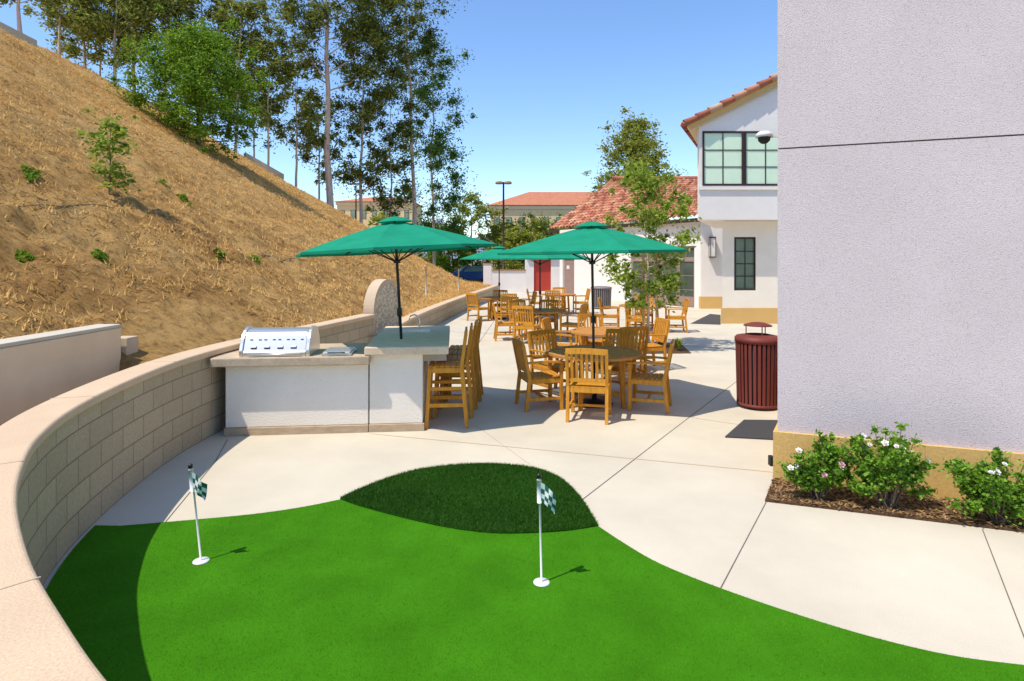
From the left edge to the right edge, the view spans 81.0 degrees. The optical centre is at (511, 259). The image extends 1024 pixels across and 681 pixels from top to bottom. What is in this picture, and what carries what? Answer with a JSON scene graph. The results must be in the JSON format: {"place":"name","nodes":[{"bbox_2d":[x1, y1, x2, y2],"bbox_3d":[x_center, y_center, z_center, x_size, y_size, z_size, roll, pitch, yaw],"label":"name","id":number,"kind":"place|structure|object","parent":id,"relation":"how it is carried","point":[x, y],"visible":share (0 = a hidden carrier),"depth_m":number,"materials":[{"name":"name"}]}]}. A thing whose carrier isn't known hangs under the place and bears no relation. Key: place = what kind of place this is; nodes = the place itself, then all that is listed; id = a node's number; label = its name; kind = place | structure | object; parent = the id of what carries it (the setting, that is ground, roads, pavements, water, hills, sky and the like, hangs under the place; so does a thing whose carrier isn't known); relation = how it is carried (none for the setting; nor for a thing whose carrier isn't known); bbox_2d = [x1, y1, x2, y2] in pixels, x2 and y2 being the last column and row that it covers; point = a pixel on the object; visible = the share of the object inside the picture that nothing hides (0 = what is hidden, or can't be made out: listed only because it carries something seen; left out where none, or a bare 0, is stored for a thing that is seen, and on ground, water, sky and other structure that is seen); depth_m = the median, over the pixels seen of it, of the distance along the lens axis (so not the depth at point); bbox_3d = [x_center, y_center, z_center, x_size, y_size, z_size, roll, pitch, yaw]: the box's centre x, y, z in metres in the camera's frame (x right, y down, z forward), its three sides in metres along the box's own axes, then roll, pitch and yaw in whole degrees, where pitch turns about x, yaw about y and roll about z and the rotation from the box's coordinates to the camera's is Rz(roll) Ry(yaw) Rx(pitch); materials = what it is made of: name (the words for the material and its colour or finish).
{"place":"outdoors","nodes":[
{"label":"outdoors","id":0,"kind":"place"},
{"bbox_2d":[0,28,486,370],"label":"hillside","id":1,"kind":"structure","parent":0,"point":[202,314],"depth_m":10.50,"materials":[{"name":"brown soil"}]},
{"bbox_2d":[0,22,36,46],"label":"drainage wall","id":2,"kind":"structure","parent":1,"relation":"on","point":[20,35],"depth_m":26.18,"materials":[{"name":"beige concrete"}]},
{"bbox_2d":[20,163,40,183],"bbox_3d":[-7.241,-1.275,9.016,0.250,0.347,0.377,0,0,-28],"label":"weed","id":3,"kind":"object","parent":1,"relation":"on","point":[29,173],"visible":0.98,"depth_m":8.98,"materials":[{"name":"green plant"}]},
{"bbox_2d":[0,0,85,31],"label":"eucalyptus tree","id":4,"kind":"object","parent":1,"relation":"on","point":[18,16],"visible":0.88,"depth_m":31.04,"materials":[{"name":"green plant"}]},
{"bbox_2d":[8,0,100,55],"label":"eucalyptus tree","id":5,"kind":"object","parent":1,"relation":"on","point":[48,4],"visible":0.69,"depth_m":36.04,"materials":[{"name":"green plant"}]},
{"bbox_2d":[0,324,120,425],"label":"concrete wall","id":6,"kind":"structure","parent":1,"relation":"on","point":[37,369],"depth_m":5.52,"materials":[{"name":"beige concrete"}]},
{"bbox_2d":[30,1,137,72],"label":"eucalyptus tree","id":7,"kind":"object","parent":1,"relation":"on","point":[98,55],"visible":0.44,"depth_m":39.61,"materials":[{"name":"green plant"}]},
{"bbox_2d":[52,5,128,74],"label":"eucalyptus tree","id":8,"kind":"object","parent":1,"relation":"on","point":[74,39],"visible":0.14,"depth_m":41.10,"materials":[{"name":"green plant"}]},
{"bbox_2d":[73,108,140,194],"bbox_3d":[-7.388,-1.871,10.932,1.031,1.983,1.200,0,0,-40],"label":"hillside sapling","id":9,"kind":"object","parent":1,"relation":"on","point":[102,141],"visible":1,"depth_m":10.88,"materials":[{"name":"green plant"}]},
{"bbox_2d":[50,0,175,83],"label":"eucalyptus tree","id":10,"kind":"object","parent":1,"relation":"on","point":[130,8],"visible":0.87,"depth_m":37.20,"materials":[{"name":"green plant"}]},
{"bbox_2d":[121,336,137,354],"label":"concrete block","id":11,"kind":"structure","parent":1,"relation":"on","point":[129,345],"depth_m":6.61,"materials":[{"name":"beige concrete"}]},
{"bbox_2d":[96,0,162,90],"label":"eucalyptus tree","id":12,"kind":"object","parent":1,"relation":"on","point":[106,10],"visible":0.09,"depth_m":40.81,"materials":[{"name":"green plant"}]},
{"bbox_2d":[104,0,218,103],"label":"eucalyptus tree","id":13,"kind":"object","parent":1,"relation":"on","point":[184,4],"visible":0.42,"depth_m":40.09,"materials":[{"name":"green plant"}]},
{"bbox_2d":[99,3,280,162],"bbox_3d":[-13.975,-7.680,27.271,7.607,7.067,6.992,0,0,33],"label":"bushy tree","id":14,"kind":"object","parent":1,"relation":"on","point":[193,83],"visible":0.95,"depth_m":26.00,"materials":[{"name":"green plant"}]},
{"bbox_2d":[151,0,265,123],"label":"eucalyptus tree","id":15,"kind":"object","parent":1,"relation":"on","point":[210,9],"visible":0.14,"depth_m":42.37,"materials":[{"name":"green plant"}]},
{"bbox_2d":[0,28,490,338],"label":"dry straw","id":16,"kind":"object","parent":1,"relation":"on","point":[454,293],"visible":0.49,"depth_m":16.56,"materials":[{"name":"beige plant"}]},
{"bbox_2d":[199,0,301,152],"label":"eucalyptus tree","id":17,"kind":"object","parent":1,"relation":"on","point":[248,11],"visible":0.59,"depth_m":42.16,"materials":[{"name":"green plant"}]},
{"bbox_2d":[229,22,284,156],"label":"eucalyptus tree","id":18,"kind":"object","parent":1,"relation":"on","point":[247,34],"visible":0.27,"depth_m":43.94,"materials":[{"name":"green plant"}]},
{"bbox_2d":[244,153,283,180],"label":"drainage wall","id":19,"kind":"structure","parent":1,"relation":"on","point":[268,168],"depth_m":42.61,"materials":[{"name":"beige concrete"}]},
{"bbox_2d":[224,33,312,164],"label":"eucalyptus tree","id":20,"kind":"object","parent":1,"relation":"on","point":[273,63],"visible":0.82,"depth_m":42.90,"materials":[{"name":"green plant"}]},
{"bbox_2d":[248,54,337,186],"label":"eucalyptus tree","id":21,"kind":"object","parent":1,"relation":"on","point":[280,132],"visible":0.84,"depth_m":44.88,"materials":[{"name":"green plant"}]},
{"bbox_2d":[291,86,354,198],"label":"eucalyptus tree","id":22,"kind":"object","parent":1,"relation":"on","point":[307,157],"visible":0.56,"depth_m":46.91,"materials":[{"name":"green plant"}]},
{"bbox_2d":[240,0,412,206],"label":"eucalyptus tree","id":23,"kind":"object","parent":1,"relation":"on","point":[310,17],"visible":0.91,"depth_m":45.16,"materials":[{"name":"green plant"}]},
{"bbox_2d":[260,3,421,223],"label":"eucalyptus tree","id":24,"kind":"object","parent":1,"relation":"on","point":[387,93],"visible":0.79,"depth_m":47.46,"materials":[{"name":"green plant"}]},
{"bbox_2d":[346,81,434,216],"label":"eucalyptus tree","id":25,"kind":"object","parent":1,"relation":"on","point":[408,132],"visible":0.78,"depth_m":48.63,"materials":[{"name":"green plant"}]},
{"bbox_2d":[345,0,467,255],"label":"eucalyptus tree","id":26,"kind":"object","parent":1,"relation":"on","point":[414,20],"visible":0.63,"depth_m":50.47,"materials":[{"name":"green plant"}]},
{"bbox_2d":[0,0,777,237],"label":"sky","id":27,"kind":"structure","parent":0,"point":[543,77],"materials":[{"name":"blue"}]},
{"bbox_2d":[465,279,481,282],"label":"parking lot","id":28,"kind":"structure","parent":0,"point":[475,280],"depth_m":59.58,"materials":[{"name":"grey asphalt"}]},
{"bbox_2d":[449,266,482,281],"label":"parked car","id":29,"kind":"object","parent":28,"relation":"on","point":[473,272],"visible":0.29,"depth_m":54.09,"materials":[{"name":"blue metal"}]},
{"bbox_2d":[465,218,550,268],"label":"parking tree","id":30,"kind":"object","parent":28,"relation":"on","point":[515,238],"visible":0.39,"depth_m":47.50,"materials":[{"name":"green plant"}]},
{"bbox_2d":[43,291,1023,664],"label":"patio","id":31,"kind":"structure","parent":0,"point":[683,487],"depth_m":5.30,"materials":[{"name":"concrete"}]},
{"bbox_2d":[0,314,374,680],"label":"curved retaining wall","id":32,"kind":"structure","parent":31,"relation":"on","point":[76,464],"depth_m":4.33,"materials":[{"name":"beige concrete"}]},
{"bbox_2d":[210,314,449,435],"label":"grill island","id":33,"kind":"structure","parent":31,"relation":"on","point":[378,383],"depth_m":7.08,"materials":[{"name":"paint"}]},
{"bbox_2d":[239,326,319,356],"bbox_3d":[-2.777,0.966,7.210,0.792,0.326,0.570,0,0,-5],"label":"built in grill","id":34,"kind":"object","parent":33,"relation":"in","point":[278,341],"visible":1,"depth_m":7.01,"materials":[{"name":"metal"}]},
{"bbox_2d":[321,347,356,355],"bbox_3d":[-2.069,1.103,7.192,0.340,0.048,0.417,0,0,-6],"label":"side burner","id":35,"kind":"object","parent":33,"relation":"on","point":[339,351],"visible":1,"depth_m":7.03,"materials":[{"name":"metal"}]},
{"bbox_2d":[296,215,496,338],"bbox_3d":[-1.494,0.228,7.750,2.400,1.604,2.403,0,0,22],"label":"patio umbrella","id":36,"kind":"object","parent":33,"relation":"on","point":[394,234],"visible":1,"depth_m":7.19,"materials":[{"name":"green fabric"}]},
{"bbox_2d":[363,279,429,362],"bbox_3d":[-2.306,1.228,12.219,1.720,1.644,1.720,0,0,-32],"label":"wall fountain","id":37,"kind":"object","parent":31,"relation":"on","point":[381,301],"depth_m":12.07,"materials":[{"name":"beige stone"}]},
{"bbox_2d":[425,327,468,428],"bbox_3d":[-0.804,1.459,7.482,0.533,1.188,0.472,0,0,-4],"label":"bar stool","id":38,"kind":"object","parent":31,"relation":"on","point":[457,366],"visible":0.98,"depth_m":7.27,"materials":[{"name":"brown wood"}]},
{"bbox_2d":[402,285,497,325],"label":"curved retaining wall","id":39,"kind":"structure","parent":31,"relation":"on","point":[436,314],"depth_m":19.77,"materials":[{"name":"beige concrete"}]},
{"bbox_2d":[433,323,473,418],"bbox_3d":[-0.769,1.459,7.952,0.533,1.188,0.472,0,0,-4],"label":"bar stool","id":40,"kind":"object","parent":31,"relation":"on","point":[451,358],"visible":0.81,"depth_m":7.75,"materials":[{"name":"brown wood"}]},
{"bbox_2d":[439,319,479,409],"bbox_3d":[-0.734,1.459,8.420,0.533,1.188,0.472,0,0,0],"label":"bar stool","id":41,"kind":"object","parent":31,"relation":"on","point":[473,369],"visible":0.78,"depth_m":8.21,"materials":[{"name":"brown wood"}]},
{"bbox_2d":[446,316,483,400],"bbox_3d":[-0.699,1.459,8.890,0.533,1.188,0.472,0,0,0],"label":"bar stool","id":42,"kind":"object","parent":31,"relation":"on","point":[478,365],"visible":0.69,"depth_m":8.69,"materials":[{"name":"brown wood"}]},
{"bbox_2d":[340,461,597,533],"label":"fringe turf","id":43,"kind":"structure","parent":31,"relation":"on","point":[504,532],"depth_m":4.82,"materials":[{"name":"green plastic"}]},
{"bbox_2d":[466,293,489,320],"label":"garden armchair","id":44,"kind":"object","parent":31,"relation":"on","point":[476,303],"visible":0.99,"depth_m":19.86,"materials":[{"name":"brown wood"}]},
{"bbox_2d":[460,246,506,318],"bbox_3d":[-0.440,0.787,20.600,2.513,2.526,2.513,0,0,-37],"label":"patio umbrella","id":45,"kind":"object","parent":31,"relation":"on","point":[484,255],"visible":0.69,"depth_m":20.18,"materials":[{"name":"green fabric"}]},
{"bbox_2d":[482,263,525,292],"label":"white wall","id":46,"kind":"structure","parent":31,"relation":"on","point":[512,280],"depth_m":36.60,"materials":[{"name":"paint"}]},
{"bbox_2d":[492,303,516,340],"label":"garden armchair","id":47,"kind":"object","parent":31,"relation":"on","point":[502,323],"visible":0.87,"depth_m":15.03,"materials":[{"name":"brown wood"}]},
{"bbox_2d":[496,293,516,321],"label":"garden armchair","id":48,"kind":"object","parent":31,"relation":"on","point":[502,307],"visible":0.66,"depth_m":19.44,"materials":[{"name":"brown wood"}]},
{"bbox_2d":[508,300,535,334],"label":"garden armchair","id":49,"kind":"object","parent":31,"relation":"on","point":[510,303],"visible":0.36,"depth_m":16.32,"materials":[{"name":"brown wood"}]},
{"bbox_2d":[512,306,541,341],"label":"garden armchair","id":50,"kind":"object","parent":31,"relation":"on","point":[530,325],"visible":0.92,"depth_m":14.40,"materials":[{"name":"brown wood"}]},
{"bbox_2d":[45,499,1023,680],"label":"putting green","id":51,"kind":"object","parent":31,"relation":"on","point":[487,637],"visible":0.82,"depth_m":3.44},
{"bbox_2d":[188,463,209,565],"bbox_3d":[-2.107,1.708,4.052,0.130,0.661,0.107,0,0,32],"label":"putting flag","id":52,"kind":"object","parent":51,"relation":"on","point":[198,487],"visible":1,"depth_m":4.04,"materials":[{"name":"white paint"}]},
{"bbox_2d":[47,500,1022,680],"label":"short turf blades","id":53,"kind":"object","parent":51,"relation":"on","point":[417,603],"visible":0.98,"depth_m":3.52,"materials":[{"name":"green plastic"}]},
{"bbox_2d":[533,473,556,587],"bbox_3d":[0.198,1.693,3.772,0.136,0.690,0.108,0,0,30],"label":"putting flag","id":54,"kind":"object","parent":51,"relation":"on","point":[546,496],"visible":1,"depth_m":3.77,"materials":[{"name":"white paint"}]},
{"bbox_2d":[512,338,564,411],"bbox_3d":[0.361,1.580,8.354,0.606,0.944,0.586,0,0,-15],"label":"garden armchair","id":55,"kind":"object","parent":31,"relation":"on","point":[527,375],"visible":0.98,"depth_m":8.19,"materials":[{"name":"brown wood"}]},
{"bbox_2d":[487,254,590,339],"bbox_3d":[0.720,0.787,15.400,2.513,2.526,2.513,0,0,-28],"label":"patio umbrella","id":56,"kind":"object","parent":31,"relation":"on","point":[533,258],"visible":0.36,"depth_m":14.47,"materials":[{"name":"green fabric"}]},
{"bbox_2d":[516,308,566,339],"bbox_3d":[0.740,1.680,15.400,1.320,0.744,1.320,0,0,21],"label":"round patio table","id":57,"kind":"object","parent":31,"relation":"on","point":[548,312],"visible":0.64,"depth_m":15.31,"materials":[{"name":"brown wood"}]},
{"bbox_2d":[527,329,577,393],"bbox_3d":[0.623,1.580,9.205,0.586,0.944,0.606,0,0,-34],"label":"garden armchair","id":58,"kind":"object","parent":31,"relation":"on","point":[544,366],"visible":0.53,"depth_m":9.30,"materials":[{"name":"brown wood"}]},
{"bbox_2d":[541,317,577,360],"bbox_3d":[0.909,1.580,11.293,0.606,0.944,0.586,0,0,18],"label":"garden armchair","id":59,"kind":"object","parent":31,"relation":"on","point":[545,322],"visible":0.4,"depth_m":11.32,"materials":[{"name":"brown wood"}]},
{"bbox_2d":[558,304,588,341],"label":"garden armchair","id":60,"kind":"object","parent":31,"relation":"on","point":[567,324],"visible":0.69,"depth_m":14.90,"materials":[{"name":"brown wood"}]},
{"bbox_2d":[564,348,613,424],"bbox_3d":[0.993,1.580,7.738,0.586,0.944,0.606,0,0,14],"label":"garden armchair","id":61,"kind":"object","parent":31,"relation":"on","point":[602,385],"visible":1,"depth_m":7.52,"materials":[{"name":"brown wood"}]},
{"bbox_2d":[497,220,686,407],"bbox_3d":[1.133,0.747,8.493,2.513,2.606,2.513,0,0,-33],"label":"patio umbrella","id":62,"kind":"object","parent":31,"relation":"on","point":[591,238],"visible":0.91,"depth_m":7.87,"materials":[{"name":"green fabric"}]},
{"bbox_2d":[577,314,611,345],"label":"garden armchair","id":63,"kind":"object","parent":31,"relation":"on","point":[598,341],"visible":0.4,"depth_m":12.11,"materials":[{"name":"brown wood"}]},
{"bbox_2d":[548,345,641,410],"bbox_3d":[1.170,1.680,8.500,1.320,0.744,1.320,0,0,-11],"label":"round patio table","id":64,"kind":"object","parent":31,"relation":"on","point":[620,355],"visible":0.71,"depth_m":8.25,"materials":[{"name":"brown wood"}]},
{"bbox_2d":[591,286,611,308],"bbox_3d":[3.720,1.570,25.000,0.882,0.900,0.882,0,0,0],"label":"air conditioning unit","id":65,"kind":"object","parent":31,"relation":"on","point":[603,293],"visible":0.63,"depth_m":24.66,"materials":[{"name":"grey metal"}]},
{"bbox_2d":[570,327,639,362],"bbox_3d":[1.720,1.680,11.000,1.320,0.744,1.320,0,0,-40],"label":"round patio table","id":66,"kind":"object","parent":31,"relation":"on","point":[584,332],"visible":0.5,"depth_m":11.01,"materials":[{"name":"brown wood"}]},
{"bbox_2d":[598,297,619,326],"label":"garden armchair","id":67,"kind":"object","parent":31,"relation":"on","point":[617,316],"visible":0.85,"depth_m":17.19,"materials":[{"name":"brown wood"}]},
{"bbox_2d":[595,329,637,389],"bbox_3d":[1.592,1.580,9.286,0.586,0.944,0.606,0,0,33],"label":"garden armchair","id":68,"kind":"object","parent":31,"relation":"on","point":[609,332],"visible":0.35,"depth_m":9.43,"materials":[{"name":"brown wood"}]},
{"bbox_2d":[549,176,699,307],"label":"single storey wing","id":69,"kind":"structure","parent":31,"relation":"on","point":[575,276],"depth_m":30.81,"materials":[{"name":"white paint"}]},
{"bbox_2d":[564,260,573,293],"bbox_3d":[3.251,0.940,33.336,0.050,2.180,1.100,0,0,-30],"label":"door","id":70,"kind":"structure","parent":69,"relation":"in","point":[568,273],"depth_m":33.37,"materials":[{"name":"paint"}]},
{"bbox_2d":[678,259,693,306],"bbox_3d":[7.545,1.015,25.828,0.080,2.030,0.994,0,0,-30],"label":"glass door","id":71,"kind":"structure","parent":69,"relation":"in","point":[686,270],"depth_m":25.81,"materials":[{"name":"glass"}]},
{"bbox_2d":[603,326,648,383],"bbox_3d":[1.939,1.580,10.187,0.586,0.944,0.606,0,0,-17],"label":"garden armchair","id":72,"kind":"object","parent":31,"relation":"on","point":[644,338],"visible":0.38,"depth_m":9.99,"materials":[{"name":"brown wood"}]},
{"bbox_2d":[625,301,646,326],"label":"garden armchair","id":73,"kind":"object","parent":31,"relation":"on","point":[634,318],"visible":0.61,"depth_m":16.09,"materials":[{"name":"brown wood"}]},
{"bbox_2d":[626,339,674,413],"bbox_3d":[1.914,1.580,8.258,0.606,0.944,0.586,0,0,18],"label":"garden armchair","id":74,"kind":"object","parent":31,"relation":"on","point":[634,377],"visible":0.98,"depth_m":8.09,"materials":[{"name":"brown wood"}]},
{"bbox_2d":[631,317,669,369],"bbox_3d":[2.554,1.580,11.222,0.606,0.944,0.586,0,0,-13],"label":"garden armchair","id":75,"kind":"object","parent":31,"relation":"on","point":[660,324],"visible":0.66,"depth_m":11.13,"materials":[{"name":"brown wood"}]},
{"bbox_2d":[638,342,690,353],"bbox_3d":[3.251,2.054,13.825,1.700,0.032,1.750,0,0,0],"label":"planting bed","id":76,"kind":"object","parent":31,"relation":"on","point":[683,350],"visible":0.21,"depth_m":13.26,"materials":[{"name":"brown soil"}]},
{"bbox_2d":[596,151,702,342],"bbox_3d":[3.088,-0.102,13.669,2.645,4.908,2.651,0,0,0],"label":"staked young tree","id":77,"kind":"object","parent":76,"relation":"on","point":[647,183],"visible":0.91,"depth_m":13.53,"materials":[{"name":"green plant"}]},
{"bbox_2d":[664,298,688,332],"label":"garden armchair","id":78,"kind":"object","parent":31,"relation":"on","point":[681,316],"visible":0.93,"depth_m":16.70,"materials":[{"name":"brown wood"}]},
{"bbox_2d":[691,314,719,324],"bbox_3d":[6.925,2.040,20.516,0.877,0.012,3.702,0,0,27],"label":"door mat","id":79,"kind":"object","parent":31,"relation":"on","point":[711,319],"depth_m":19.93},
{"bbox_2d":[699,222,721,308],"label":"entrance return wall","id":80,"kind":"structure","parent":31,"relation":"on","point":[710,296],"depth_m":24.90,"materials":[{"name":"white paint"}]},
{"bbox_2d":[725,419,777,439],"bbox_3d":[2.938,2.040,7.242,0.607,0.012,1.044,0,0,24],"label":"door mat","id":81,"kind":"object","parent":31,"relation":"on","point":[754,429],"depth_m":7.13,"materials":[{"name":"grey rubber"}]},
{"bbox_2d":[734,322,777,408],"bbox_3d":[3.420,1.448,8.350,0.609,1.145,0.609,0,0,0],"label":"litter bin","id":82,"kind":"object","parent":31,"relation":"on","point":[756,370],"visible":0.93,"depth_m":8.12,"materials":[{"name":"red metal"}]},
{"bbox_2d":[765,477,1023,532],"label":"mulch bed","id":83,"kind":"object","parent":31,"relation":"on","point":[890,514],"visible":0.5,"depth_m":4.91,"materials":[{"name":"brown wood"}]},
{"bbox_2d":[773,429,857,500],"bbox_3d":[2.590,1.742,5.085,0.686,0.584,0.418,0,0,-23],"label":"rose bush","id":84,"kind":"object","parent":83,"relation":"on","point":[821,472],"visible":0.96,"depth_m":5.05,"materials":[{"name":"green plant"}]},
{"bbox_2d":[836,422,939,509],"bbox_3d":[3.057,1.695,4.922,0.781,0.680,0.452,0,0,0],"label":"rose bush","id":85,"kind":"object","parent":83,"relation":"on","point":[895,466],"visible":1,"depth_m":4.88,"materials":[{"name":"green plant"}]},
{"bbox_2d":[935,447,1023,525],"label":"rose bush","id":86,"kind":"object","parent":83,"relation":"on","point":[985,486],"visible":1,"depth_m":4.61,"materials":[{"name":"green plant"}]},
{"bbox_2d":[525,260,559,290],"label":"service building","id":87,"kind":"structure","parent":0,"point":[550,274],"depth_m":38.50,"materials":[{"name":"white paint"}]},
{"bbox_2d":[534,260,550,290],"bbox_3d":[1.950,1.015,38.630,1.100,2.030,0.060,0,0,0],"label":"door","id":88,"kind":"structure","parent":87,"relation":"in","point":[545,267],"depth_m":38.60,"materials":[{"name":"red paint"}]},
{"bbox_2d":[680,73,778,323],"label":"two storey building","id":89,"kind":"structure","parent":0,"point":[737,182],"depth_m":18.61,"materials":[{"name":"paint"}]},
{"bbox_2d":[702,131,743,185],"bbox_3d":[6.540,-3.125,18.620,1.280,1.690,0.080,0,0,0],"label":"window","id":90,"kind":"structure","parent":89,"relation":"in","point":[722,151],"depth_m":18.62,"materials":[{"name":"glass"}]},
{"bbox_2d":[734,237,755,289],"bbox_3d":[7.477,0.145,19.250,0.726,1.710,0.080,0,0,0],"label":"window","id":91,"kind":"structure","parent":89,"relation":"in","point":[744,247],"depth_m":19.24,"materials":[{"name":"glass"}]},
{"bbox_2d":[744,131,778,185],"bbox_3d":[7.860,-3.125,18.620,1.320,1.690,0.080,0,0,0],"label":"window","id":92,"kind":"structure","parent":89,"relation":"in","point":[760,160],"depth_m":18.62,"materials":[{"name":"glass"}]},
{"bbox_2d":[773,0,1023,499],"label":"stucco building","id":93,"kind":"structure","parent":0,"point":[901,211],"depth_m":5.24,"materials":[{"name":"paint"}]},
{"bbox_2d":[755,131,777,143],"bbox_3d":[2.570,-1.206,5.950,0.300,0.128,0.160,0,0,0],"label":"security camera","id":94,"kind":"object","parent":93,"relation":"attached to","point":[763,137],"visible":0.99,"depth_m":5.91,"materials":[{"name":"white paint"}]},
{"bbox_3d":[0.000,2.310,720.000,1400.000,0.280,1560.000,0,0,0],"label":"ground","id":95,"kind":"structure","parent":0,"visible":0},
{"bbox_2d":[334,197,423,256],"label":"office building","id":96,"kind":"structure","parent":95,"relation":"on","point":[347,207],"depth_m":108.00,"materials":[{"name":"beige paint"}]},
{"bbox_2d":[383,22,478,265],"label":"eucalyptus tree","id":97,"kind":"object","parent":95,"relation":"on","point":[437,147],"visible":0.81,"depth_m":55.05,"materials":[{"name":"green plant"}]},
{"bbox_2d":[425,220,481,279],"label":"parking tree","id":98,"kind":"object","parent":95,"relation":"on","point":[443,259],"visible":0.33,"depth_m":59.27,"materials":[{"name":"green plant"}]},
{"bbox_2d":[445,182,507,266],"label":"parking tree","id":99,"kind":"object","parent":95,"relation":"on","point":[479,210],"visible":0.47,"depth_m":63.54,"materials":[{"name":"green plant"}]},
{"bbox_2d":[480,218,528,268],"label":"parking tree","id":100,"kind":"object","parent":95,"relation":"on","point":[492,236],"visible":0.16,"depth_m":57.89,"materials":[{"name":"green plant"}]},
{"bbox_2d":[514,209,561,265],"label":"parking tree","id":101,"kind":"object","parent":95,"relation":"on","point":[543,223],"visible":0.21,"depth_m":59.08,"materials":[{"name":"green plant"}]},
{"bbox_2d":[488,192,638,268],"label":"office building","id":102,"kind":"structure","parent":95,"relation":"on","point":[553,203],"depth_m":95.00,"materials":[{"name":"orange tile"}]},
{"bbox_2d":[581,106,686,222],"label":"ornamental tree","id":103,"kind":"object","parent":95,"relation":"on","point":[637,145],"visible":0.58,"depth_m":45.23,"materials":[{"name":"green plant"}]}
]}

